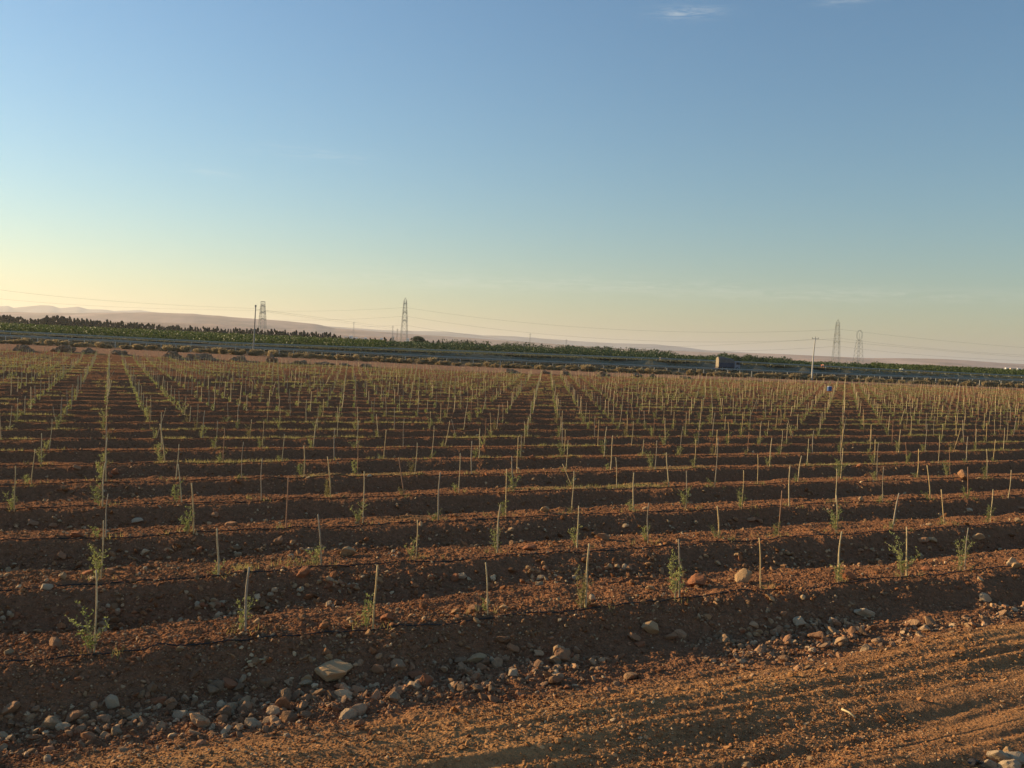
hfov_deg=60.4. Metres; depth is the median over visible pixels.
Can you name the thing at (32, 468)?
planting stake
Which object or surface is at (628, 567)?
rock
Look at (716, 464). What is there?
planting stake
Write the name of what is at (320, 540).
planting stake
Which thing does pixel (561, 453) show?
olive sapling
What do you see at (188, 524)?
olive sapling
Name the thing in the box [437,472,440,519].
planting stake
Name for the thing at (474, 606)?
rock
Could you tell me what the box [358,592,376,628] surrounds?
olive sapling
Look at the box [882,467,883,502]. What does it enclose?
planting stake
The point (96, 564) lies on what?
olive sapling
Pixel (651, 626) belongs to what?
rock
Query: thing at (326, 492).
olive sapling
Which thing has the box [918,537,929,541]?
rock
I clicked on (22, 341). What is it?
roadside bush
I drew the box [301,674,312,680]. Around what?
rock
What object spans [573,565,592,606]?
olive sapling
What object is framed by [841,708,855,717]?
stick
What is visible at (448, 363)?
roadside bush
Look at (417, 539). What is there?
planting stake
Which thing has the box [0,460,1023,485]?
drip hose
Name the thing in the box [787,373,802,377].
roadside bush
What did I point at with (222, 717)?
rock
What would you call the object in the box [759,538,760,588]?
planting stake
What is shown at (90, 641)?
olive sapling
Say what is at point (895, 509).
planting stake
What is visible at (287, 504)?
planting stake
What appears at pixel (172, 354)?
soil heap
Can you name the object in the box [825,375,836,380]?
roadside bush
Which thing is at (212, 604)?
rock
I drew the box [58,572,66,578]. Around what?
rock
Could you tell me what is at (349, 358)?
roadside bush
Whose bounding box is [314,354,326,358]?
roadside bush
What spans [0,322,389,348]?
orchard
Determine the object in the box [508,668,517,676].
rock
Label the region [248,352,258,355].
roadside bush
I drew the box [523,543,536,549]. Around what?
rock
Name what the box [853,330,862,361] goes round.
lattice pylon
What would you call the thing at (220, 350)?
roadside bush
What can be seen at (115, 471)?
rock
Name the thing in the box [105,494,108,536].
planting stake
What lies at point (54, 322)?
cypress
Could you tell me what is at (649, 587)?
rock
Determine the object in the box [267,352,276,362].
soil heap
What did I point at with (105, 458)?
planting stake
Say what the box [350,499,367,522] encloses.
olive sapling
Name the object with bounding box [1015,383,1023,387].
roadside bush
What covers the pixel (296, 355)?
roadside bush
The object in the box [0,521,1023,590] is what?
drip hose
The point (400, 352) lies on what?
verge scrub
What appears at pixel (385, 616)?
rock
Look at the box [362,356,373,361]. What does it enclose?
roadside bush
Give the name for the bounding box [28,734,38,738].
rock
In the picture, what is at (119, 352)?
soil heap
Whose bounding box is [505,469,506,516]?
planting stake
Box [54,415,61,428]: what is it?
olive sapling
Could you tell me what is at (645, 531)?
olive sapling
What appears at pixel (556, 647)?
rock
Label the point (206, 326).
hills
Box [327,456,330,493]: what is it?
planting stake
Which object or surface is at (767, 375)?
roadside bush
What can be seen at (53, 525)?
rock
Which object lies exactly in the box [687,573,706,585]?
rock
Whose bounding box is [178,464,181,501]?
planting stake
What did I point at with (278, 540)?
rock
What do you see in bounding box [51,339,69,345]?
roadside bush
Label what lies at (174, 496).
olive sapling
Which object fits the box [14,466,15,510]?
planting stake
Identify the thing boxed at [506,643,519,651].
rock
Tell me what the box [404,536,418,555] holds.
olive sapling
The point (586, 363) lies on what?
guard rail
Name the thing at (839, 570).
olive sapling
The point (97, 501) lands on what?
olive sapling
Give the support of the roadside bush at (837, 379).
on the ground at (962, 716)
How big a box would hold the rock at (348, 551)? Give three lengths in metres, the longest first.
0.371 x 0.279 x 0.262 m
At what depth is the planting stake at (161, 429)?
35.35 m
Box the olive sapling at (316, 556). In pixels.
[305,542,325,564]
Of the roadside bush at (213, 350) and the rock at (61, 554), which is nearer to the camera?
the rock at (61, 554)
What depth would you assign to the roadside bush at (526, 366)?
201.77 m
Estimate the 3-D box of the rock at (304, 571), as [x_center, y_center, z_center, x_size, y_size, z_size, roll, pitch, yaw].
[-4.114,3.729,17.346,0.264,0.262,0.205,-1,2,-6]
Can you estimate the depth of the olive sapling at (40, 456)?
30.17 m
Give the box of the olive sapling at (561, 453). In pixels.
[556,442,566,456]
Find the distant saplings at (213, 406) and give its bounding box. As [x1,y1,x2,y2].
[0,349,1023,417]
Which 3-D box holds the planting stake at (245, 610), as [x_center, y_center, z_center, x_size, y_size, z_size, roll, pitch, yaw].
[-4.163,3.489,13.796,0.064,1.235,0.055,3,-1,-5]
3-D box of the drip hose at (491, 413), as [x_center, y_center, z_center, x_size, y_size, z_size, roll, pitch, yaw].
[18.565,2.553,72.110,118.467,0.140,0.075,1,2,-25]
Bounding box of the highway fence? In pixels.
[0,336,1012,384]
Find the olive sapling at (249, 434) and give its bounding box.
[244,424,252,438]
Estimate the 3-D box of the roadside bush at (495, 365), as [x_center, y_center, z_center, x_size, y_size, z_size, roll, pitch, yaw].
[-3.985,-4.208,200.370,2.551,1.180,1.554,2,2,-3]
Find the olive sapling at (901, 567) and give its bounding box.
[885,530,920,575]
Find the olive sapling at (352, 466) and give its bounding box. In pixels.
[350,457,358,475]
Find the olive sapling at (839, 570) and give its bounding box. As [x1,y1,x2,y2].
[831,561,844,581]
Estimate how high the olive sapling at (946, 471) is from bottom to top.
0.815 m
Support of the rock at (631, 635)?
on the ground at (962, 716)
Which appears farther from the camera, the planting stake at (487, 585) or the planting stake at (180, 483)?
the planting stake at (180, 483)
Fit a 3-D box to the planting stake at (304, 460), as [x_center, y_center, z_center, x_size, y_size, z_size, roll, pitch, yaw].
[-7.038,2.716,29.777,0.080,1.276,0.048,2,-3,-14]
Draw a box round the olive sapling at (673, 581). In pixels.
[666,549,685,597]
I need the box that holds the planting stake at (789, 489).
[788,466,790,506]
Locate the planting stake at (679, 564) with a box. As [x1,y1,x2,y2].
[678,539,679,596]
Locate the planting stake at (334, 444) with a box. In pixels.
[333,428,334,459]
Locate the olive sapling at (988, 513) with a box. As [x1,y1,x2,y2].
[983,504,995,521]
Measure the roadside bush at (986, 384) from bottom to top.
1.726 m
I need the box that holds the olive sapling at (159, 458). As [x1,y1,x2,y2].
[153,446,166,462]
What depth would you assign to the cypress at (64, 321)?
594.79 m
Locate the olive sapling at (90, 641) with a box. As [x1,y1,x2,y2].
[64,600,108,653]
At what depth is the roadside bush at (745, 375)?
211.01 m
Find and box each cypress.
[3,315,10,322]
[51,315,56,324]
[55,315,61,325]
[62,316,67,325]
[68,316,72,325]
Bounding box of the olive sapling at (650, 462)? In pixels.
[645,452,655,469]
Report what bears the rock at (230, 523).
on the ground at (962, 716)
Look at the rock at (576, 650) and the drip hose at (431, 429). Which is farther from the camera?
the drip hose at (431, 429)
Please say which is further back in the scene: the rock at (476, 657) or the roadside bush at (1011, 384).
the roadside bush at (1011, 384)
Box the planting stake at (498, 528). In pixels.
[496,505,500,552]
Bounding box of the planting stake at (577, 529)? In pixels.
[576,506,578,547]
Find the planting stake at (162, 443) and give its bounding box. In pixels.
[160,424,164,461]
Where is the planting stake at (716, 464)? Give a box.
[714,438,718,486]
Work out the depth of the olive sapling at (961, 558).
20.25 m
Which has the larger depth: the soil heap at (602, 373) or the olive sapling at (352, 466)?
the soil heap at (602, 373)
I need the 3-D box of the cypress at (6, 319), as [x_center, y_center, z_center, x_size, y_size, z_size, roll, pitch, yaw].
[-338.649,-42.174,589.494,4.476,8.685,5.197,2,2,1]
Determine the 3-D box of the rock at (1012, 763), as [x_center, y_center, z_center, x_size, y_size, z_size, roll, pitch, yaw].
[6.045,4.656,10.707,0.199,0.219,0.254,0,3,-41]
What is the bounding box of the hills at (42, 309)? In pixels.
[0,305,745,352]
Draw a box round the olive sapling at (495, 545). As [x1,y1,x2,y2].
[490,527,501,551]
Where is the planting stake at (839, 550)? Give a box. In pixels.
[837,531,841,581]
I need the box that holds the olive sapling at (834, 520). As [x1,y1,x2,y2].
[827,504,842,532]
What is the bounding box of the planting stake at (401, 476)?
[398,457,404,494]
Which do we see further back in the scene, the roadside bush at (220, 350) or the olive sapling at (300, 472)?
the roadside bush at (220, 350)
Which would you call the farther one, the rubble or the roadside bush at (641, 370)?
the roadside bush at (641, 370)
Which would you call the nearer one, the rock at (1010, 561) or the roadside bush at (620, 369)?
the rock at (1010, 561)
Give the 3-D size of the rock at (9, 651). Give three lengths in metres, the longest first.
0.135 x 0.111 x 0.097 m
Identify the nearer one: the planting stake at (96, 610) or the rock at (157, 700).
the rock at (157, 700)
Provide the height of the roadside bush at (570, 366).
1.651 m
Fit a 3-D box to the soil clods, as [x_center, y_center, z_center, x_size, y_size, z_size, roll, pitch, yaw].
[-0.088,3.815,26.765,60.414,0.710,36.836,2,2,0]
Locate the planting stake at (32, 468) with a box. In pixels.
[31,451,34,483]
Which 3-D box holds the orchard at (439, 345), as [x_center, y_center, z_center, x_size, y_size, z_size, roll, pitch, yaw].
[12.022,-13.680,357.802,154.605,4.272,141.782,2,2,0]
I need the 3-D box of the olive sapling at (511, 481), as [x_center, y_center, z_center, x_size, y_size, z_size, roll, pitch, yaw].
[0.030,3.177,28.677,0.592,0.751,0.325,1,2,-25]
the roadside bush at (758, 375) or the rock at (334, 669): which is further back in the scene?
the roadside bush at (758, 375)
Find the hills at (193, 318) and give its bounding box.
[0,312,1023,369]
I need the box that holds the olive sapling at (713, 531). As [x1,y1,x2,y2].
[708,524,719,537]
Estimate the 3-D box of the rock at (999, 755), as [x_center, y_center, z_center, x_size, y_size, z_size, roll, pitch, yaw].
[6.047,4.618,10.957,0.257,0.161,0.197,11,12,4]
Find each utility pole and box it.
[252,305,256,351]
[811,337,818,379]
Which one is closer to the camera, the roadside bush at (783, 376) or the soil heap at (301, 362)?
the soil heap at (301, 362)
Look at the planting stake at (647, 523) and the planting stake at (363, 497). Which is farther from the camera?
the planting stake at (363, 497)
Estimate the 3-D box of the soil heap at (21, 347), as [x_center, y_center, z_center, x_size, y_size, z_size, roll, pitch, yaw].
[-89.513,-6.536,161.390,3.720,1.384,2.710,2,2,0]
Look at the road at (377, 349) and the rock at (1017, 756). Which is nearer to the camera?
the rock at (1017, 756)
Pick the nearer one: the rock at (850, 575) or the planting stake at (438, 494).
the rock at (850, 575)
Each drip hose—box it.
[0,414,1022,421]
[0,450,1018,465]
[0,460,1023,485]
[0,475,1016,509]
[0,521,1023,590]
[0,566,1022,661]
[1,421,992,424]
[1,428,961,430]
[1,495,1022,540]
[4,435,1023,439]
[7,442,1014,451]
[43,409,1011,417]
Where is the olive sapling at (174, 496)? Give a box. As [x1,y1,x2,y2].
[170,481,182,502]
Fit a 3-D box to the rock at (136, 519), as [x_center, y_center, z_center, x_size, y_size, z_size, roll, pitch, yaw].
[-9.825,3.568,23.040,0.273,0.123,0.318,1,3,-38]
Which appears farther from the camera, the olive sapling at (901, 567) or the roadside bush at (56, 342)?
the roadside bush at (56, 342)
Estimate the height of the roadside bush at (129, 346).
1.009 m
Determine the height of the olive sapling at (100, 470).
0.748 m
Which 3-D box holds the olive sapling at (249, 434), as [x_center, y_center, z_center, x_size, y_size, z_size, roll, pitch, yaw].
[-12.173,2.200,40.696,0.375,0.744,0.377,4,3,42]
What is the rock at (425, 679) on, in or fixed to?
on the ground at (962, 716)
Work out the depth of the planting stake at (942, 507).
25.93 m
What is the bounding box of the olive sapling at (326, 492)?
[324,478,332,495]
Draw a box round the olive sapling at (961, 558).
[952,536,974,569]
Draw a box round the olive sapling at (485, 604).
[481,597,488,610]
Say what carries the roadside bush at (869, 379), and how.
on the ground at (962, 716)
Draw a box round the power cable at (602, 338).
[407,316,820,341]
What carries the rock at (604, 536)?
on the ground at (962, 716)
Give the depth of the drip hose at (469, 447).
40.55 m
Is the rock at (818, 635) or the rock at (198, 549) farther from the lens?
the rock at (198, 549)
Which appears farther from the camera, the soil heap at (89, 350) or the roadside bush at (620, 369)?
the roadside bush at (620, 369)
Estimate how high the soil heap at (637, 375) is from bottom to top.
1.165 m
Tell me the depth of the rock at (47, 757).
10.03 m
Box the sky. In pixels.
[0,0,1023,363]
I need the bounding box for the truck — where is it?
[715,357,739,370]
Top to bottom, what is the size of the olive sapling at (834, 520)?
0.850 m
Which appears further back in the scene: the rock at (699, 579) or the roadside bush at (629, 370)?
the roadside bush at (629, 370)
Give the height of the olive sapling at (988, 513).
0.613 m
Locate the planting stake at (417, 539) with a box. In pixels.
[416,520,417,557]
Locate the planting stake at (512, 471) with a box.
[511,456,513,490]
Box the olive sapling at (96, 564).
[87,544,108,579]
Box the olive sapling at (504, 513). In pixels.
[498,499,508,516]
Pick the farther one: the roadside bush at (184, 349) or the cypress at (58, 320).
the cypress at (58, 320)
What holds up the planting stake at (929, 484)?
on the ground at (962, 716)
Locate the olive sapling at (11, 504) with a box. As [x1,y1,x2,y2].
[3,486,17,509]
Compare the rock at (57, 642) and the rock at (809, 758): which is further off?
the rock at (57, 642)
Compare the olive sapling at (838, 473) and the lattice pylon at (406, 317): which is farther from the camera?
the lattice pylon at (406, 317)
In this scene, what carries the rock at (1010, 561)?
on the ground at (962, 716)
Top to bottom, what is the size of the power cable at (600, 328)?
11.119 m
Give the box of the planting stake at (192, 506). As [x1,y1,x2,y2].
[191,483,193,533]
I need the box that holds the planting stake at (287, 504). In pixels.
[285,477,288,528]
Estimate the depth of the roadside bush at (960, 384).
221.25 m
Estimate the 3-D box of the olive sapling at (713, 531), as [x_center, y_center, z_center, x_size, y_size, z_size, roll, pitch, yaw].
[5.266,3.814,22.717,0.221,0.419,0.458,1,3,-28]
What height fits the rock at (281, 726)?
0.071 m
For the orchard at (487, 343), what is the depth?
408.05 m
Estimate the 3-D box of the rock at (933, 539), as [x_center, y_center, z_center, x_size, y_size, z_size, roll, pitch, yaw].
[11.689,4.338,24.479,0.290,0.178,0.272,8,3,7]
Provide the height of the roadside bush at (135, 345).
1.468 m
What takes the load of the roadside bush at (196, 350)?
on the ground at (962, 716)
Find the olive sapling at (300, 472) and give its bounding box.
[295,461,304,475]
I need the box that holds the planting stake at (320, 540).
[317,514,321,563]
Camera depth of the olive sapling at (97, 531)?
19.79 m
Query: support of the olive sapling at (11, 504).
on the ground at (962, 716)
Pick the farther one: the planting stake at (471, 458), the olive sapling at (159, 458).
the planting stake at (471, 458)
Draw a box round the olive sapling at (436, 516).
[429,507,442,519]
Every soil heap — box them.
[11,345,33,351]
[50,345,76,351]
[81,347,97,353]
[110,350,128,354]
[163,350,181,357]
[186,354,194,357]
[194,353,215,359]
[230,355,247,360]
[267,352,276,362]
[289,360,307,363]
[314,361,335,364]
[504,369,519,373]
[593,371,610,376]
[630,372,641,376]
[678,376,690,378]
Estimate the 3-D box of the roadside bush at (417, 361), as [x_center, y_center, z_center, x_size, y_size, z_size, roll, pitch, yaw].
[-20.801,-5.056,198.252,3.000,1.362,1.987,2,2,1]
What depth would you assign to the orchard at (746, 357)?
281.44 m
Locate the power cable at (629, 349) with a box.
[413,326,833,350]
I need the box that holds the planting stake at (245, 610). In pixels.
[244,567,249,631]
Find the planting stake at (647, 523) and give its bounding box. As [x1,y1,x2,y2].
[647,503,648,542]
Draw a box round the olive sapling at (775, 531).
[773,522,780,534]
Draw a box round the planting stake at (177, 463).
[176,447,178,478]
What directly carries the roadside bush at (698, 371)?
on the ground at (962, 716)
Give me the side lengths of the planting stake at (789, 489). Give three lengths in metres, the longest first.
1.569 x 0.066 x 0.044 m
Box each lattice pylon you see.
[258,301,266,331]
[400,299,407,341]
[831,320,839,362]
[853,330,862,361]
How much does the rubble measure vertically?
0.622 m
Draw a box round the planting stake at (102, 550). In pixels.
[100,520,103,579]
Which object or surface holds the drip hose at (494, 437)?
on the ground at (962, 716)
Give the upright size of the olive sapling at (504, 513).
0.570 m
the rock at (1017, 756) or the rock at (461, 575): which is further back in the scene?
the rock at (461, 575)
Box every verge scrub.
[0,338,1020,386]
[1,332,1023,377]
[2,333,1023,380]
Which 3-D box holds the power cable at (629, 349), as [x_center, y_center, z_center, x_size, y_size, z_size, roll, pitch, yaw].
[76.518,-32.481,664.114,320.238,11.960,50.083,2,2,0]
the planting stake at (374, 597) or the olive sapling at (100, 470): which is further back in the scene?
the olive sapling at (100, 470)
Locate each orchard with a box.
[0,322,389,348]
[380,340,705,360]
[442,338,607,349]
[555,344,678,357]
[694,354,878,369]
[717,352,793,365]
[870,361,1023,376]
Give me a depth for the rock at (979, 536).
25.03 m
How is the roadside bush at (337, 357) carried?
on the ground at (962, 716)
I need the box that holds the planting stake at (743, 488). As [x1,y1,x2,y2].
[741,470,743,508]
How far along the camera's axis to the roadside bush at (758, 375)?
211.61 m
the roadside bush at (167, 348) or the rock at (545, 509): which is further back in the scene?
the roadside bush at (167, 348)
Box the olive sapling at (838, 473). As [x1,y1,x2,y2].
[834,459,845,478]
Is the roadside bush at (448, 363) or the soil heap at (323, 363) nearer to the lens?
the soil heap at (323, 363)
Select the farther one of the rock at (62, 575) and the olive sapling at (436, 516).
the olive sapling at (436, 516)
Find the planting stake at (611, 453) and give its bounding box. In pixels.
[610,435,612,469]
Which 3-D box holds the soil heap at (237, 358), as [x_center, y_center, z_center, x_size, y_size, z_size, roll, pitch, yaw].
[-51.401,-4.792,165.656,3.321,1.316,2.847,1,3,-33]
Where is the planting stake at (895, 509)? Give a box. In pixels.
[892,493,899,527]
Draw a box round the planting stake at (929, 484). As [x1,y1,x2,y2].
[927,465,930,499]
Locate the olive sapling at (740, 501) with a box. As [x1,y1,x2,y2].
[736,489,746,508]
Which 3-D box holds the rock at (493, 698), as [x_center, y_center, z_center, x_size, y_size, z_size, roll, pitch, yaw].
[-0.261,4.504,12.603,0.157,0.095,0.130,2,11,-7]
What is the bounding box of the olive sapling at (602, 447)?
[599,439,607,456]
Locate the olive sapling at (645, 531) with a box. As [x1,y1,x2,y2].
[639,525,650,540]
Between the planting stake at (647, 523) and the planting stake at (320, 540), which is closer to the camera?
the planting stake at (320, 540)
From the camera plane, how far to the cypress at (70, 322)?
589.35 m
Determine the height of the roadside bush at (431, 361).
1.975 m
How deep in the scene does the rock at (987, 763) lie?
10.74 m
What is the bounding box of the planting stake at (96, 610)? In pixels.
[93,570,97,652]
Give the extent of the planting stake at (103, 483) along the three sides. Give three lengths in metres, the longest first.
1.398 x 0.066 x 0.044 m
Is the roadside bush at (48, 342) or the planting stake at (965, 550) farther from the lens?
the roadside bush at (48, 342)
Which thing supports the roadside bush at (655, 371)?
on the ground at (962, 716)
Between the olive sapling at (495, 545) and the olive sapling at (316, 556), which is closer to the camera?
the olive sapling at (316, 556)
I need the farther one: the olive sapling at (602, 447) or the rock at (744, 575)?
the olive sapling at (602, 447)
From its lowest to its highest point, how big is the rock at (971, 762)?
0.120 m
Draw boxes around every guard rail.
[0,330,1023,377]
[0,334,1023,381]
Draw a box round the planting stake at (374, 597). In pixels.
[372,565,378,628]
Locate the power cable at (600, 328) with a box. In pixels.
[418,309,818,331]
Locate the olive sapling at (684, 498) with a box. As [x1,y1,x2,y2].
[677,488,690,506]
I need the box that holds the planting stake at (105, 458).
[105,438,107,480]
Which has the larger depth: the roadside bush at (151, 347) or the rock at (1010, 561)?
the roadside bush at (151, 347)
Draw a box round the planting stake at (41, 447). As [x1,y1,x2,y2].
[41,433,41,462]
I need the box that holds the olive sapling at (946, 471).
[940,462,951,474]
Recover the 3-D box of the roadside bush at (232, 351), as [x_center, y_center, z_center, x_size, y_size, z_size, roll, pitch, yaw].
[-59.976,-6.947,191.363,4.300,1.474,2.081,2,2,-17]
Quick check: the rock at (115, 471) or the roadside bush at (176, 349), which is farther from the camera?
the roadside bush at (176, 349)
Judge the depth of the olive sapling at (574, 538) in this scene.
20.99 m
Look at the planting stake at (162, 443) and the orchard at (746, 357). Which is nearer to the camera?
the planting stake at (162, 443)
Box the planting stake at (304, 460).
[303,445,304,476]
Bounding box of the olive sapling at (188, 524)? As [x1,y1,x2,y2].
[178,506,194,534]
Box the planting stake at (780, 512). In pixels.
[778,491,781,535]
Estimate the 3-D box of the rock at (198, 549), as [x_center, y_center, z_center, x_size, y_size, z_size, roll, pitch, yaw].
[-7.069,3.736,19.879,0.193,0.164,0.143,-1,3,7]
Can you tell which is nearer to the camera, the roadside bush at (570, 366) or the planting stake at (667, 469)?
the planting stake at (667, 469)
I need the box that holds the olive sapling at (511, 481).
[504,471,519,489]
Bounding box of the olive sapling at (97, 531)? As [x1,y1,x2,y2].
[89,526,100,536]
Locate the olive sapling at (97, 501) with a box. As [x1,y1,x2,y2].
[90,482,104,506]
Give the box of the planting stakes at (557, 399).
[0,347,1022,417]
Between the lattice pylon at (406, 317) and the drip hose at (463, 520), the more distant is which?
the lattice pylon at (406, 317)
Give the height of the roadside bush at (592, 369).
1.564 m
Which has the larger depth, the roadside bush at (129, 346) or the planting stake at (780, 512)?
the roadside bush at (129, 346)
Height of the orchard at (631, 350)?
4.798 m
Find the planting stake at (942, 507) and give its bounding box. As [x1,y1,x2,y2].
[941,489,944,524]
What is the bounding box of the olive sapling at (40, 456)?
[36,447,44,463]
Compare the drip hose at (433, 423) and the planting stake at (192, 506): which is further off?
the drip hose at (433, 423)
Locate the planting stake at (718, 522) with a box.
[717,506,719,537]
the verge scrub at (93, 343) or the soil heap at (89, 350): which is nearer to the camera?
the soil heap at (89, 350)
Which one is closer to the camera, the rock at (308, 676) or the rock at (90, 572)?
the rock at (308, 676)
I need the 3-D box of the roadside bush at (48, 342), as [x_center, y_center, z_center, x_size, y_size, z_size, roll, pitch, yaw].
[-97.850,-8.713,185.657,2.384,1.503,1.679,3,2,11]
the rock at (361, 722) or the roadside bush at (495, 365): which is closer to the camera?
the rock at (361, 722)
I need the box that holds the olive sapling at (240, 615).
[231,594,257,631]
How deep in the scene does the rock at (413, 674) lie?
13.37 m
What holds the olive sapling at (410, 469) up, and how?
on the ground at (962, 716)
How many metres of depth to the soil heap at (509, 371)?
169.56 m
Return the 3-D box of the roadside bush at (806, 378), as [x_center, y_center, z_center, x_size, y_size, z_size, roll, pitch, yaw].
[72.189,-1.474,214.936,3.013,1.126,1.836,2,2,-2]
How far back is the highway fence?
204.92 m
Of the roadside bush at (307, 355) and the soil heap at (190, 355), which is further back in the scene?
the roadside bush at (307, 355)
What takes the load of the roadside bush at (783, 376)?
on the ground at (962, 716)
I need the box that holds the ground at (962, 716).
[0,332,1023,767]
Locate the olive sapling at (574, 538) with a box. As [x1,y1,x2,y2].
[567,524,582,545]
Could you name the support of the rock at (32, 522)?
on the ground at (962, 716)
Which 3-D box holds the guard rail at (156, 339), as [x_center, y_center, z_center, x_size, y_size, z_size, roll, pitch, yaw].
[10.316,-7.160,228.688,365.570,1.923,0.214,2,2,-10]
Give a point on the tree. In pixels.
(417, 338)
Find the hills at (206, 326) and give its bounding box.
[21,319,986,367]
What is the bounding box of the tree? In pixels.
[410,336,426,341]
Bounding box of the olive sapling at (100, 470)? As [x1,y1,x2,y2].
[95,460,103,479]
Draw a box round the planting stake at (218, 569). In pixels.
[216,529,219,576]
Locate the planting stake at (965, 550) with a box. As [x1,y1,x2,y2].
[964,528,968,569]
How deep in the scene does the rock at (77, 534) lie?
19.88 m
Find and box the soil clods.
[0,429,1023,767]
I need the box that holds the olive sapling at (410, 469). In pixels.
[407,458,415,473]
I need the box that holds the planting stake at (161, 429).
[161,412,161,449]
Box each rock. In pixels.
[4,648,13,654]
[28,519,38,524]
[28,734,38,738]
[40,584,52,589]
[43,754,50,761]
[48,523,57,526]
[49,637,62,647]
[58,551,66,558]
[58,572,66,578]
[70,531,84,536]
[82,569,95,574]
[105,568,115,573]
[105,694,119,708]
[111,468,118,474]
[131,517,142,522]
[150,696,166,704]
[172,710,186,718]
[176,646,183,650]
[195,546,201,552]
[208,602,215,607]
[211,512,218,516]
[216,714,227,721]
[223,677,237,688]
[225,521,236,525]
[274,536,282,544]
[277,724,284,728]
[297,566,309,577]
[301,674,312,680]
[314,659,352,681]
[340,546,356,555]
[352,719,365,726]
[371,664,384,672]
[380,613,394,620]
[407,670,422,679]
[419,673,432,685]
[458,573,464,578]
[467,653,486,662]
[469,604,480,610]
[488,695,498,701]
[499,604,507,609]
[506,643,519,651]
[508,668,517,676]
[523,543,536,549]
[540,506,549,511]
[552,645,562,655]
[554,648,570,661]
[573,647,580,653]
[594,533,609,539]
[625,565,631,570]
[628,632,640,640]
[641,620,658,633]
[645,585,654,589]
[664,632,676,639]
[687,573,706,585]
[735,568,751,582]
[741,761,751,767]
[747,517,755,520]
[793,616,805,625]
[806,756,813,761]
[807,631,824,638]
[840,570,856,579]
[854,608,874,616]
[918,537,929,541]
[921,566,931,570]
[928,537,936,542]
[957,469,968,479]
[962,758,982,767]
[972,533,985,539]
[979,592,991,601]
[980,759,997,767]
[986,750,1010,760]
[997,759,1020,767]
[1003,746,1011,751]
[1005,751,1023,764]
[1006,557,1016,565]
[1011,562,1021,568]
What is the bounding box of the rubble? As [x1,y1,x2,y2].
[0,578,1023,757]
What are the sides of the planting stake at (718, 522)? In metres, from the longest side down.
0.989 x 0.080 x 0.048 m
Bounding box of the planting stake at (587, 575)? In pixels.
[584,544,589,607]
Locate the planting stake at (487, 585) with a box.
[485,562,487,614]
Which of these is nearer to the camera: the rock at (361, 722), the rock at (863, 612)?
the rock at (361, 722)
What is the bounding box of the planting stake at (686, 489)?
[685,471,686,506]
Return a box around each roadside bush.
[10,339,28,344]
[22,337,32,344]
[34,341,45,345]
[43,340,52,345]
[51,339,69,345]
[78,342,93,346]
[94,342,105,347]
[119,345,132,348]
[132,344,142,349]
[142,345,158,349]
[161,346,173,350]
[172,346,182,351]
[179,345,191,351]
[193,348,204,352]
[210,347,219,353]
[215,347,228,353]
[227,349,245,354]
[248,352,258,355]
[249,349,267,355]
[290,352,300,357]
[301,352,315,358]
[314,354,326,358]
[331,354,343,359]
[342,354,359,360]
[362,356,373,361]
[372,356,383,361]
[385,356,396,362]
[398,358,411,362]
[414,359,425,363]
[426,357,437,364]
[442,360,451,365]
[465,363,475,366]
[483,362,491,366]
[489,363,499,367]
[520,365,531,368]
[534,365,546,369]
[549,365,561,369]
[565,365,578,370]
[580,364,590,371]
[586,366,595,371]
[615,367,625,372]
[625,368,634,372]
[636,368,650,373]
[651,369,660,373]
[659,370,669,373]
[687,369,702,375]
[712,371,723,376]
[725,372,735,376]
[737,372,750,377]
[754,373,763,377]
[763,374,775,378]
[775,373,787,378]
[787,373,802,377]
[788,375,796,378]
[802,376,813,379]
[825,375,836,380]
[831,377,841,380]
[865,376,872,381]
[925,378,935,384]
[937,379,952,384]
[959,380,973,385]
[981,381,993,386]
[988,382,999,386]
[1003,382,1014,387]
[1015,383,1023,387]
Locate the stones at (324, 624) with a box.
[0,400,1023,668]
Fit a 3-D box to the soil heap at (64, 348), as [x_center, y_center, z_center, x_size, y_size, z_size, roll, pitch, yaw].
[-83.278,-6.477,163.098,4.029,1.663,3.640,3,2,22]
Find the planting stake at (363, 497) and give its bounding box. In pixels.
[362,471,364,522]
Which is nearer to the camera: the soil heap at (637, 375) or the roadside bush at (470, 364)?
the soil heap at (637, 375)
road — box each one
[7,337,1023,381]
[12,333,1007,376]
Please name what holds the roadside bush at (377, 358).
on the ground at (962, 716)
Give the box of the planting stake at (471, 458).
[471,443,471,473]
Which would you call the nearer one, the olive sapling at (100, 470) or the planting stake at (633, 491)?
the planting stake at (633, 491)
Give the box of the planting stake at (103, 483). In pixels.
[102,463,105,505]
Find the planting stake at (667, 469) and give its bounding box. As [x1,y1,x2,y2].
[666,452,668,486]
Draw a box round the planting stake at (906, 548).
[906,527,907,575]
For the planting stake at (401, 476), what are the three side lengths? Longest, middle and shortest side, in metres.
1.441 x 0.039 x 0.038 m
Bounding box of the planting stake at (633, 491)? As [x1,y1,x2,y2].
[633,473,633,509]
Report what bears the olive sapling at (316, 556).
on the ground at (962, 716)
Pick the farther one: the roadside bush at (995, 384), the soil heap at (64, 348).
the roadside bush at (995, 384)

